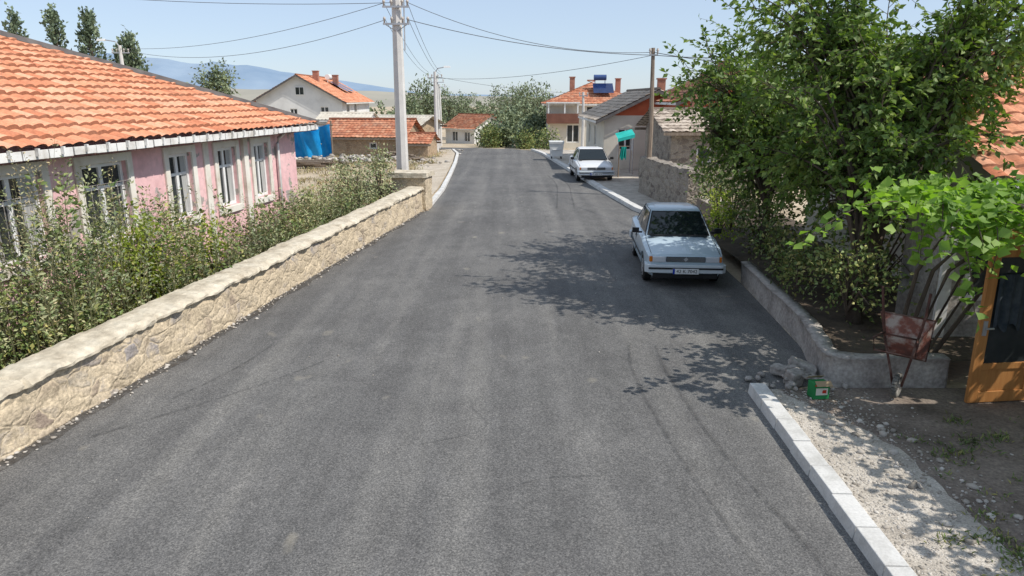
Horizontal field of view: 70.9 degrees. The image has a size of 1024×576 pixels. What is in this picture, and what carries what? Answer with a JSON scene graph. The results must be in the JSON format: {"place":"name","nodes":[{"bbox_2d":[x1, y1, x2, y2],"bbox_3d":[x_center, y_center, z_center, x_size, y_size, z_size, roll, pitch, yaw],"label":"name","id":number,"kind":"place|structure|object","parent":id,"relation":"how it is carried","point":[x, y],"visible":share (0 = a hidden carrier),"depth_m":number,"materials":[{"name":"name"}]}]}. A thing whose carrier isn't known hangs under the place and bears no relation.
{"place":"outdoors","nodes":[
{"label":"outdoors","id":0,"kind":"place"},
{"bbox_2d":[88,53,554,96],"bbox_3d":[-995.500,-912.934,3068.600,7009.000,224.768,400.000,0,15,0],"label":"mountains","id":1,"kind":"structure","parent":0,"point":[255,77],"depth_m":3140.91,"materials":[{"name":"blue"}]},
{"bbox_2d":[0,147,877,575],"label":"road","id":2,"kind":"structure","parent":0,"point":[496,325],"depth_m":7.96,"materials":[{"name":"grey asphalt"}]},
{"bbox_2d":[0,210,424,466],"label":"roadside pebbles","id":3,"kind":"object","parent":2,"relation":"on","point":[165,366],"visible":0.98,"depth_m":10.14,"materials":[{"name":"beige gravel"}]},
{"bbox_2d":[0,209,429,463],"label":"road edge dust","id":4,"kind":"object","parent":2,"relation":"on","point":[12,461],"visible":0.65,"depth_m":9.65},
{"bbox_2d":[432,149,458,205],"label":"kerb","id":5,"kind":"structure","parent":2,"relation":"on","point":[437,194],"depth_m":31.37,"materials":[{"name":"concrete"}]},
{"bbox_2d":[531,149,643,212],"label":"kerb","id":6,"kind":"structure","parent":2,"relation":"on","point":[617,197],"depth_m":28.56,"materials":[{"name":"concrete"}]},
{"bbox_2d":[568,146,614,180],"bbox_3d":[3.627,-5.802,33.242,1.956,1.395,4.186,0,15,-1],"label":"parked car","id":7,"kind":"object","parent":2,"relation":"on","point":[589,162],"visible":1,"depth_m":32.10,"materials":[{"name":"white paint"}]},
{"bbox_2d":[629,202,725,280],"bbox_3d":[3.511,-1.116,15.701,1.858,1.325,3.977,1,15,4],"label":"parked car","id":8,"kind":"object","parent":2,"relation":"on","point":[673,240],"visible":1,"depth_m":14.60,"materials":[{"name":"silver metal"}]},
{"bbox_2d":[748,383,916,575],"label":"kerb","id":9,"kind":"structure","parent":2,"relation":"on","point":[880,552],"depth_m":6.61,"materials":[{"name":"concrete"}]},
{"bbox_2d":[0,0,1023,95],"label":"sky","id":10,"kind":"structure","parent":0,"point":[364,55],"materials":[{"name":"blue"}]},
{"bbox_2d":[227,89,814,106],"bbox_3d":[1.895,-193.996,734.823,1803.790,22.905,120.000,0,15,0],"label":"hills","id":11,"kind":"structure","parent":0,"point":[253,94],"depth_m":750.98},
{"bbox_2d":[536,149,726,206],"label":"pavement","id":12,"kind":"structure","parent":0,"point":[624,184],"depth_m":30.69,"materials":[{"name":"concrete"}]},
{"bbox_2d":[549,141,563,158],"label":"rubbish container","id":13,"kind":"object","parent":12,"relation":"on","point":[556,148],"visible":1,"depth_m":42.53,"materials":[{"name":"grey metal"}]},
{"bbox_2d":[579,92,587,145],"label":"utility pole","id":14,"kind":"object","parent":12,"relation":"on","point":[582,129],"visible":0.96,"depth_m":48.69,"materials":[{"name":"concrete"}]},
{"bbox_2d":[638,156,700,204],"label":"stone wall","id":15,"kind":"structure","parent":12,"relation":"on","point":[661,180],"depth_m":24.49,"materials":[{"name":"grey stone"}]},
{"bbox_2d":[297,107,970,388],"bbox_3d":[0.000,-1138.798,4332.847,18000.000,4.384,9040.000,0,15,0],"label":"ground","id":16,"kind":"structure","parent":0,"point":[957,374],"depth_m":24.47,"materials":[{"name":"beige soil"}]},
{"bbox_2d":[1,1,29,37],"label":"poplar tree","id":17,"kind":"object","parent":16,"relation":"on","point":[15,23],"visible":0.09,"depth_m":58.26,"materials":[{"name":"green plant"}]},
{"bbox_2d":[39,3,71,49],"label":"poplar tree","id":18,"kind":"object","parent":16,"relation":"on","point":[54,30],"visible":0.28,"depth_m":58.18,"materials":[{"name":"green plant"}]},
{"bbox_2d":[74,6,111,59],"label":"poplar tree","id":19,"kind":"object","parent":16,"relation":"on","point":[87,18],"visible":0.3,"depth_m":58.91,"materials":[{"name":"green plant"}]},
{"bbox_2d":[96,39,129,64],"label":"street lamp","id":20,"kind":"object","parent":16,"relation":"on","point":[120,52],"visible":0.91,"depth_m":40.87,"materials":[{"name":"metal"}]},
{"bbox_2d":[113,24,151,71],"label":"poplar tree","id":21,"kind":"object","parent":16,"relation":"on","point":[132,59],"visible":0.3,"depth_m":58.70,"materials":[{"name":"green plant"}]},
{"bbox_2d":[0,124,299,351],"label":"walls","id":22,"kind":"structure","parent":16,"relation":"on","point":[148,167],"depth_m":14.03,"materials":[{"name":"pink paint"}]},
{"bbox_2d":[0,143,267,266],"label":"window frames","id":23,"kind":"structure","parent":22,"relation":"attached to","point":[5,178],"depth_m":13.10,"materials":[{"name":"white wood"}]},
{"bbox_2d":[0,180,130,266],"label":"window bars","id":24,"kind":"object","parent":23,"relation":"attached to","point":[40,216],"depth_m":10.91,"materials":[{"name":"white metal"}]},
{"bbox_2d":[0,146,262,260],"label":"window glass","id":25,"kind":"object","parent":23,"relation":"in","point":[115,174],"visible":0.21,"depth_m":12.49,"materials":[{"name":"grey glass"}]},
{"bbox_2d":[0,145,264,262],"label":"curtains","id":26,"kind":"object","parent":23,"relation":"attached to","point":[183,177],"visible":0.42,"depth_m":14.82,"materials":[{"name":"white fabric"}]},
{"bbox_2d":[0,129,274,280],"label":"window surrounds","id":27,"kind":"object","parent":22,"relation":"attached to","point":[77,162],"visible":0.62,"depth_m":15.04,"materials":[{"name":"white paint"}]},
{"bbox_2d":[2,130,313,163],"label":"soffit","id":28,"kind":"structure","parent":22,"relation":"attached to","point":[152,147],"depth_m":13.10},
{"bbox_2d":[0,125,317,163],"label":"fascia boards","id":29,"kind":"object","parent":28,"relation":"on","point":[49,153],"visible":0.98,"depth_m":12.34,"materials":[{"name":"white wood"}]},
{"bbox_2d":[0,35,315,148],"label":"roof tiles front","id":30,"kind":"object","parent":29,"relation":"on","point":[65,98],"visible":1,"depth_m":14.03,"materials":[{"name":"tile"}]},
{"bbox_2d":[0,30,318,123],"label":"ridge caps","id":31,"kind":"object","parent":30,"relation":"attached to","point":[72,52],"visible":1,"depth_m":17.27,"materials":[{"name":"tile"}]},
{"bbox_2d":[6,124,316,158],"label":"gutter brackets","id":32,"kind":"object","parent":29,"relation":"attached to","point":[63,150],"visible":0.98,"depth_m":12.70,"materials":[{"name":"white metal"}]},
{"bbox_2d":[276,134,285,226],"bbox_3d":[-5.931,-2.847,18.867,0.422,2.666,0.090,2,15,8],"label":"downpipe","id":33,"kind":"object","parent":22,"relation":"attached to","point":[280,136],"visible":0.66,"depth_m":18.78,"materials":[{"name":"white metal"}]},
{"bbox_2d":[0,155,378,369],"bbox_3d":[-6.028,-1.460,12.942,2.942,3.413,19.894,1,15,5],"label":"weed bed","id":34,"kind":"object","parent":16,"relation":"on","point":[105,276],"visible":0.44,"depth_m":10.29,"materials":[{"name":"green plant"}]},
{"bbox_2d":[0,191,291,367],"bbox_3d":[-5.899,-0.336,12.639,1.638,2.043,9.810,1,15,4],"label":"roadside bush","id":35,"kind":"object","parent":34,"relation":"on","point":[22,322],"visible":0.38,"depth_m":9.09,"materials":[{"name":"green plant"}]},
{"bbox_2d":[90,199,241,313],"bbox_3d":[-5.959,-0.597,12.320,1.736,2.136,3.740,0,15,0],"label":"yellow green bush","id":36,"kind":"object","parent":34,"relation":"on","point":[126,243],"visible":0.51,"depth_m":11.47,"materials":[{"name":"green plant"}]},
{"bbox_2d":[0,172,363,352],"bbox_3d":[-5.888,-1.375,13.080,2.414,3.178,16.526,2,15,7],"label":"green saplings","id":37,"kind":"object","parent":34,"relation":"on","point":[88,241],"visible":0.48,"depth_m":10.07,"materials":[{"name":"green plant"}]},
{"bbox_2d":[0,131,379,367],"bbox_3d":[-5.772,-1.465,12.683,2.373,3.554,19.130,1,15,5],"label":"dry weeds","id":38,"kind":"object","parent":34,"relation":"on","point":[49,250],"visible":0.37,"depth_m":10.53,"materials":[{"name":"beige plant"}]},
{"bbox_2d":[270,141,401,228],"bbox_3d":[-4.744,-2.654,20.352,2.464,2.864,6.450,3,15,12],"label":"roadside bush","id":39,"kind":"object","parent":34,"relation":"on","point":[380,163],"visible":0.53,"depth_m":20.99,"materials":[{"name":"green plant"}]},
{"bbox_2d":[0,191,422,460],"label":"masonry","id":40,"kind":"object","parent":16,"relation":"on","point":[46,406],"visible":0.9,"depth_m":9.97,"materials":[{"name":"beige stone"}]},
{"bbox_2d":[0,186,423,400],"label":"coping","id":41,"kind":"object","parent":40,"relation":"on","point":[32,370],"visible":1,"depth_m":10.04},
{"bbox_2d":[186,58,243,94],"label":"round tree","id":42,"kind":"object","parent":16,"relation":"on","point":[217,80],"visible":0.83,"depth_m":64.95,"materials":[{"name":"green plant"}]},
{"bbox_2d":[256,76,368,124],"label":"walls","id":43,"kind":"structure","parent":16,"relation":"on","point":[312,101],"depth_m":77.44,"materials":[{"name":"white paint"}]},
{"bbox_2d":[253,75,346,103],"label":"barge boards","id":44,"kind":"object","parent":43,"relation":"attached to","point":[319,88],"visible":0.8,"depth_m":76.55,"materials":[{"name":"wood"}]},
{"bbox_2d":[296,74,374,101],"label":"roof","id":45,"kind":"structure","parent":43,"relation":"attached to","point":[342,94],"depth_m":82.26,"materials":[{"name":"tile"}]},
{"bbox_2d":[312,71,338,86],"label":"chimneys","id":46,"kind":"object","parent":45,"relation":"on","point":[335,78],"visible":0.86,"depth_m":85.09,"materials":[{"name":"brick"}]},
{"bbox_2d":[294,121,332,157],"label":"tarpaulin shelter","id":47,"kind":"object","parent":16,"relation":"on","point":[308,143],"visible":0.66,"depth_m":43.45,"materials":[{"name":"blue plastic"}]},
{"bbox_2d":[296,160,337,166],"bbox_3d":[-10.981,-6.554,37.961,3.421,0.340,1.200,0,15,0],"label":"timber stack","id":48,"kind":"object","parent":16,"relation":"on","point":[307,163],"visible":0.56,"depth_m":38.00,"materials":[{"name":"brown wood"}]},
{"bbox_2d":[315,112,378,126],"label":"plastered shed","id":49,"kind":"structure","parent":16,"relation":"on","point":[322,117],"depth_m":49.72,"materials":[{"name":"paint"}]},
{"bbox_2d":[296,152,450,167],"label":"stone heap","id":50,"kind":"object","parent":16,"relation":"on","point":[331,157],"visible":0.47,"depth_m":41.11,"materials":[{"name":"grey stone"}]},
{"bbox_2d":[297,150,450,206],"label":"dry grass","id":51,"kind":"structure","parent":16,"relation":"on","point":[352,164],"depth_m":35.79,"materials":[{"name":"beige plant"}]},
{"bbox_2d":[326,117,424,156],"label":"stone shed","id":52,"kind":"structure","parent":16,"relation":"on","point":[353,135],"depth_m":45.58,"materials":[{"name":"tile"}]},
{"bbox_2d":[382,0,409,169],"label":"utility pole","id":53,"kind":"object","parent":16,"relation":"on","point":[397,23],"visible":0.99,"depth_m":25.04,"materials":[{"name":"concrete"}]},
{"bbox_2d":[380,151,425,160],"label":"firewood pile","id":54,"kind":"object","parent":16,"relation":"on","point":[412,156],"visible":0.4,"depth_m":42.81,"materials":[{"name":"brown wood"}]},
{"bbox_2d":[392,176,431,210],"bbox_3d":[-3.333,-3.175,24.084,1.165,1.178,0.946,2,15,8],"label":"shaft","id":55,"kind":"object","parent":16,"relation":"on","point":[425,184],"visible":0.4,"depth_m":23.62,"materials":[{"name":"beige stone"}]},
{"bbox_2d":[387,169,434,177],"bbox_3d":[-3.342,-3.800,23.912,1.343,0.194,1.101,2,15,7],"label":"cap stone","id":56,"kind":"object","parent":55,"relation":"on","point":[406,173],"visible":0.93,"depth_m":23.47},
{"bbox_2d":[377,114,446,131],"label":"house","id":57,"kind":"structure","parent":16,"relation":"on","point":[426,122],"depth_m":52.81,"materials":[{"name":"grey metal"}]},
{"bbox_2d":[407,132,441,157],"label":"lean to shed","id":58,"kind":"object","parent":16,"relation":"on","point":[423,144],"visible":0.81,"depth_m":44.70,"materials":[{"name":"stone"}]},
{"bbox_2d":[374,99,494,122],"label":"distant trees","id":59,"kind":"object","parent":16,"relation":"on","point":[380,106],"visible":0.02,"depth_m":170.19,"materials":[{"name":"green plant"}]},
{"bbox_2d":[415,149,454,193],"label":"verge","id":60,"kind":"structure","parent":16,"relation":"on","point":[441,169],"depth_m":38.18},
{"bbox_2d":[427,66,450,151],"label":"street lamp","id":61,"kind":"object","parent":60,"relation":"on","point":[435,107],"visible":0.95,"depth_m":47.83,"materials":[{"name":"concrete"}]},
{"bbox_2d":[430,79,443,148],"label":"utility pole","id":62,"kind":"object","parent":16,"relation":"on","point":[438,109],"visible":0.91,"depth_m":54.22,"materials":[{"name":"concrete"}]},
{"bbox_2d":[433,84,441,145],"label":"utility pole","id":63,"kind":"object","parent":16,"relation":"on","point":[440,113],"visible":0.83,"depth_m":69.86,"materials":[{"name":"concrete"}]},
{"bbox_2d":[446,116,500,143],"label":"walls","id":64,"kind":"structure","parent":16,"relation":"on","point":[449,136],"depth_m":89.16,"materials":[{"name":"white paint"}]},
{"bbox_2d":[442,114,490,128],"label":"roof front","id":65,"kind":"structure","parent":64,"relation":"on","point":[465,121],"depth_m":89.63,"materials":[{"name":"tile"}]},
{"bbox_2d":[388,73,560,147],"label":"village trees","id":66,"kind":"object","parent":16,"relation":"on","point":[521,111],"visible":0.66,"depth_m":77.18,"materials":[{"name":"green plant"}]},
{"bbox_2d":[474,118,562,149],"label":"hedge bush","id":67,"kind":"object","parent":16,"relation":"on","point":[525,140],"visible":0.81,"depth_m":55.46,"materials":[{"name":"green plant"}]},
{"bbox_2d":[546,103,601,148],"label":"walls","id":68,"kind":"structure","parent":16,"relation":"on","point":[562,128],"depth_m":56.60,"materials":[{"name":"beige paint"}]},
{"bbox_2d":[546,113,578,123],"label":"balcony","id":69,"kind":"structure","parent":68,"relation":"attached to","point":[562,118],"depth_m":55.48,"materials":[{"name":"brown paint"}]},
{"bbox_2d":[541,103,598,105],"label":"fascia","id":70,"kind":"structure","parent":68,"relation":"attached to","point":[543,104],"depth_m":55.73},
{"bbox_2d":[567,107,591,142],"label":"window frame","id":71,"kind":"structure","parent":68,"relation":"attached to","point":[575,133],"depth_m":56.81,"materials":[{"name":"white plastic"}]},
{"bbox_2d":[544,81,621,103],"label":"roof front","id":72,"kind":"structure","parent":68,"relation":"on","point":[574,96],"depth_m":56.72,"materials":[{"name":"tile"}]},
{"bbox_2d":[593,83,613,92],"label":"solar panel","id":73,"kind":"object","parent":72,"relation":"attached to","point":[602,87],"visible":1,"depth_m":56.98,"materials":[{"name":"blue glass"}]},
{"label":"roof","id":74,"kind":"object","parent":68,"relation":"on","visible":0},
{"bbox_2d":[569,77,621,91],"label":"chimneys","id":75,"kind":"object","parent":74,"relation":"on","point":[617,84],"visible":0.82,"depth_m":58.66,"materials":[{"name":"brick"}]},
{"bbox_2d":[617,146,629,176],"bbox_3d":[5.137,-5.777,33.021,0.526,1.500,0.118,0,15,0],"label":"hanging cloth","id":76,"kind":"object","parent":16,"relation":"on","point":[622,154],"visible":0.91,"depth_m":32.91,"materials":[{"name":"fabric"}]},
{"bbox_2d":[586,93,661,168],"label":"walls","id":77,"kind":"structure","parent":16,"relation":"on","point":[608,128],"depth_m":36.80,"materials":[{"name":"beige paint"}]},
{"bbox_2d":[579,89,657,119],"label":"roof","id":78,"kind":"structure","parent":77,"relation":"on","point":[619,101],"depth_m":39.75,"materials":[{"name":"tile"}]},
{"bbox_2d":[596,90,668,123],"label":"barge boards","id":79,"kind":"object","parent":77,"relation":"attached to","point":[625,108],"visible":0.6,"depth_m":35.90,"materials":[{"name":"wood"}]},
{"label":"roof","id":80,"kind":"object","parent":77,"relation":"on","visible":0},
{"bbox_2d":[656,78,666,90],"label":"chimneys","id":81,"kind":"object","parent":80,"relation":"on","point":[661,82],"visible":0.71,"depth_m":39.74,"materials":[{"name":"brick"}]},
{"bbox_2d":[615,129,634,174],"bbox_3d":[5.400,-6.525,34.581,0.800,2.150,1.000,0,15,0],"label":"awning","id":82,"kind":"object","parent":16,"relation":"on","point":[625,135],"visible":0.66,"depth_m":34.26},
{"bbox_2d":[647,48,658,157],"bbox_3d":[5.100,-5.905,26.559,0.380,5.652,0.243,0,15,0],"label":"utility pole","id":83,"kind":"object","parent":16,"relation":"on","point":[651,115],"visible":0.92,"depth_m":26.30,"materials":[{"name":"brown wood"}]},
{"bbox_2d":[121,0,910,93],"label":"overhead wires","id":84,"kind":"object","parent":83,"relation":"attached to","point":[424,45],"visible":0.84,"depth_m":25.77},
{"bbox_2d":[696,198,711,226],"bbox_3d":[4.950,-1.871,19.364,0.450,0.925,1.400,0,15,0],"label":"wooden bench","id":85,"kind":"object","parent":16,"relation":"on","point":[704,207],"visible":0.15,"depth_m":19.13,"materials":[{"name":"brown wood"}]},
{"bbox_2d":[635,89,782,194],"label":"stone outbuilding","id":86,"kind":"structure","parent":16,"relation":"on","point":[672,141],"depth_m":27.43,"materials":[{"name":"stone"},{"name":"weathered tile"},{"name":"weathered wood"}]},
{"bbox_2d":[654,61,790,106],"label":"roof","id":87,"kind":"structure","parent":86,"relation":"on","point":[664,102],"depth_m":33.82,"materials":[{"name":"tile"}]},
{"bbox_2d":[770,355,816,387],"bbox_3d":[3.743,1.091,9.393,0.596,0.252,0.602,0,15,0],"label":"rubble pile","id":88,"kind":"object","parent":16,"relation":"on","point":[793,374],"visible":0.87,"depth_m":9.43,"materials":[{"name":"grey stone"}]},
{"bbox_2d":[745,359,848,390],"bbox_3d":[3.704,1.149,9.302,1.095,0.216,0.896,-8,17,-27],"label":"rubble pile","id":89,"kind":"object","parent":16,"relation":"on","point":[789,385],"visible":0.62,"depth_m":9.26,"materials":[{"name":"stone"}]},
{"bbox_2d":[740,261,950,387],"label":"wall","id":90,"kind":"structure","parent":16,"relation":"on","point":[798,322],"depth_m":9.26,"materials":[{"name":"concrete"}]},
{"bbox_2d":[805,121,1020,276],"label":"walls","id":91,"kind":"structure","parent":16,"relation":"on","point":[976,166],"depth_m":13.54,"materials":[{"name":"beige paint"}]},
{"bbox_2d":[936,66,1023,176],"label":"roof front","id":92,"kind":"structure","parent":91,"relation":"on","point":[989,161],"depth_m":10.89,"materials":[{"name":"tile"}]},
{"bbox_2d":[895,212,1023,337],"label":"porch annex","id":93,"kind":"object","parent":16,"relation":"on","point":[966,326],"visible":0.09,"depth_m":10.14,"materials":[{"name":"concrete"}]},
{"bbox_2d":[932,227,1023,337],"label":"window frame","id":94,"kind":"structure","parent":93,"relation":"in","point":[944,294],"depth_m":9.99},
{"bbox_2d":[700,200,974,360],"bbox_3d":[6.075,-0.904,16.672,3.650,0.230,15.300,0,15,0],"label":"garden bed","id":95,"kind":"object","parent":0,"point":[842,335],"depth_m":11.66,"materials":[{"name":"soil"}]},
{"bbox_2d":[703,186,739,240],"bbox_3d":[5.012,-1.786,17.268,0.995,1.345,2.064,0,15,0],"label":"flowering shrub","id":96,"kind":"object","parent":95,"relation":"on","point":[717,213],"visible":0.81,"depth_m":17.21,"materials":[{"name":"green plant"}]},
{"bbox_2d":[654,10,830,253],"bbox_3d":[5.481,-3.334,15.533,5.680,5.148,4.716,-11,18,-36],"label":"mulberry tree","id":97,"kind":"object","parent":95,"relation":"on","point":[723,115],"visible":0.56,"depth_m":14.50,"materials":[{"name":"green plant"}]},
{"bbox_2d":[679,150,815,259],"bbox_3d":[5.714,-2.304,18.364,2.190,2.578,8.758,0,15,0],"label":"garden shrub","id":98,"kind":"object","parent":95,"relation":"on","point":[759,208],"visible":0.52,"depth_m":16.21,"materials":[{"name":"green plant"}]},
{"bbox_2d":[742,218,919,337],"bbox_3d":[5.014,-0.503,11.942,1.497,1.773,5.039,0,15,0],"label":"garden shrub","id":99,"kind":"object","parent":95,"relation":"on","point":[799,271],"visible":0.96,"depth_m":10.84,"materials":[{"name":"green plant"}]},
{"bbox_2d":[713,0,1023,324],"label":"cherry tree","id":100,"kind":"object","parent":95,"relation":"on","point":[888,100],"visible":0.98,"depth_m":10.62,"materials":[{"name":"green plant"}]},
{"bbox_2d":[765,159,1006,324],"bbox_3d":[6.177,-0.755,12.180,3.100,3.707,5.648,0,15,0],"label":"garden shrub","id":101,"kind":"object","parent":95,"relation":"on","point":[887,250],"visible":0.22,"depth_m":11.92,"materials":[{"name":"green plant"}]},
{"bbox_2d":[786,166,1023,352],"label":"grape vine","id":102,"kind":"object","parent":95,"relation":"on","point":[976,208],"visible":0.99,"depth_m":8.02,"materials":[{"name":"green plant"}]},
{"bbox_2d":[781,388,1023,565],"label":"dirt yard","id":103,"kind":"structure","parent":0,"point":[930,406],"depth_m":7.93,"materials":[{"name":"brown soil"}]},
{"bbox_2d":[806,375,832,398],"bbox_3d":[3.780,1.225,8.852,0.200,0.249,0.278,-1,15,-6],"label":"cardboard carton","id":104,"kind":"object","parent":103,"relation":"on","point":[818,388],"visible":1,"depth_m":8.79,"materials":[{"name":"green cardboard"}]},
{"bbox_2d":[770,388,1023,575],"bbox_3d":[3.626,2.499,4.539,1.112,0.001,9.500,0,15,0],"label":"gravel","id":105,"kind":"structure","parent":103,"relation":"on","point":[945,500],"depth_m":6.54,"materials":[{"name":"beige gravel"}]},
{"bbox_2d":[873,286,935,397],"bbox_3d":[4.655,0.674,8.588,0.607,1.406,0.650,13,20,40],"label":"wheelbarrow","id":106,"kind":"object","parent":103,"relation":"on","point":[908,336],"visible":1,"depth_m":8.57,"materials":[{"name":"metal"}]},
{"bbox_2d":[819,410,1023,568],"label":"rubble stones","id":107,"kind":"object","parent":103,"relation":"on","point":[883,433],"visible":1,"depth_m":7.14,"materials":[{"name":"grey stone"}]},
{"bbox_2d":[896,410,1023,575],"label":"grass tufts","id":108,"kind":"object","parent":103,"relation":"on","point":[1020,547],"visible":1,"depth_m":6.45,"materials":[{"name":"green plant"}]},
{"bbox_2d":[964,245,1023,402],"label":"frame","id":109,"kind":"object","parent":103,"relation":"on","point":[994,382],"visible":0.74,"depth_m":8.64,"materials":[{"name":"brown wood"}]},
{"bbox_2d":[983,257,1023,362],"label":"glass","id":110,"kind":"object","parent":109,"relation":"attached to","point":[1006,346],"visible":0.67,"depth_m":8.55,"materials":[{"name":"black glass"}]},
{"bbox_2d":[993,274,1023,331],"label":"curtain","id":111,"kind":"object","parent":109,"relation":"hanging from","point":[1009,309],"visible":0.97,"depth_m":8.39,"materials":[{"name":"fabric"}]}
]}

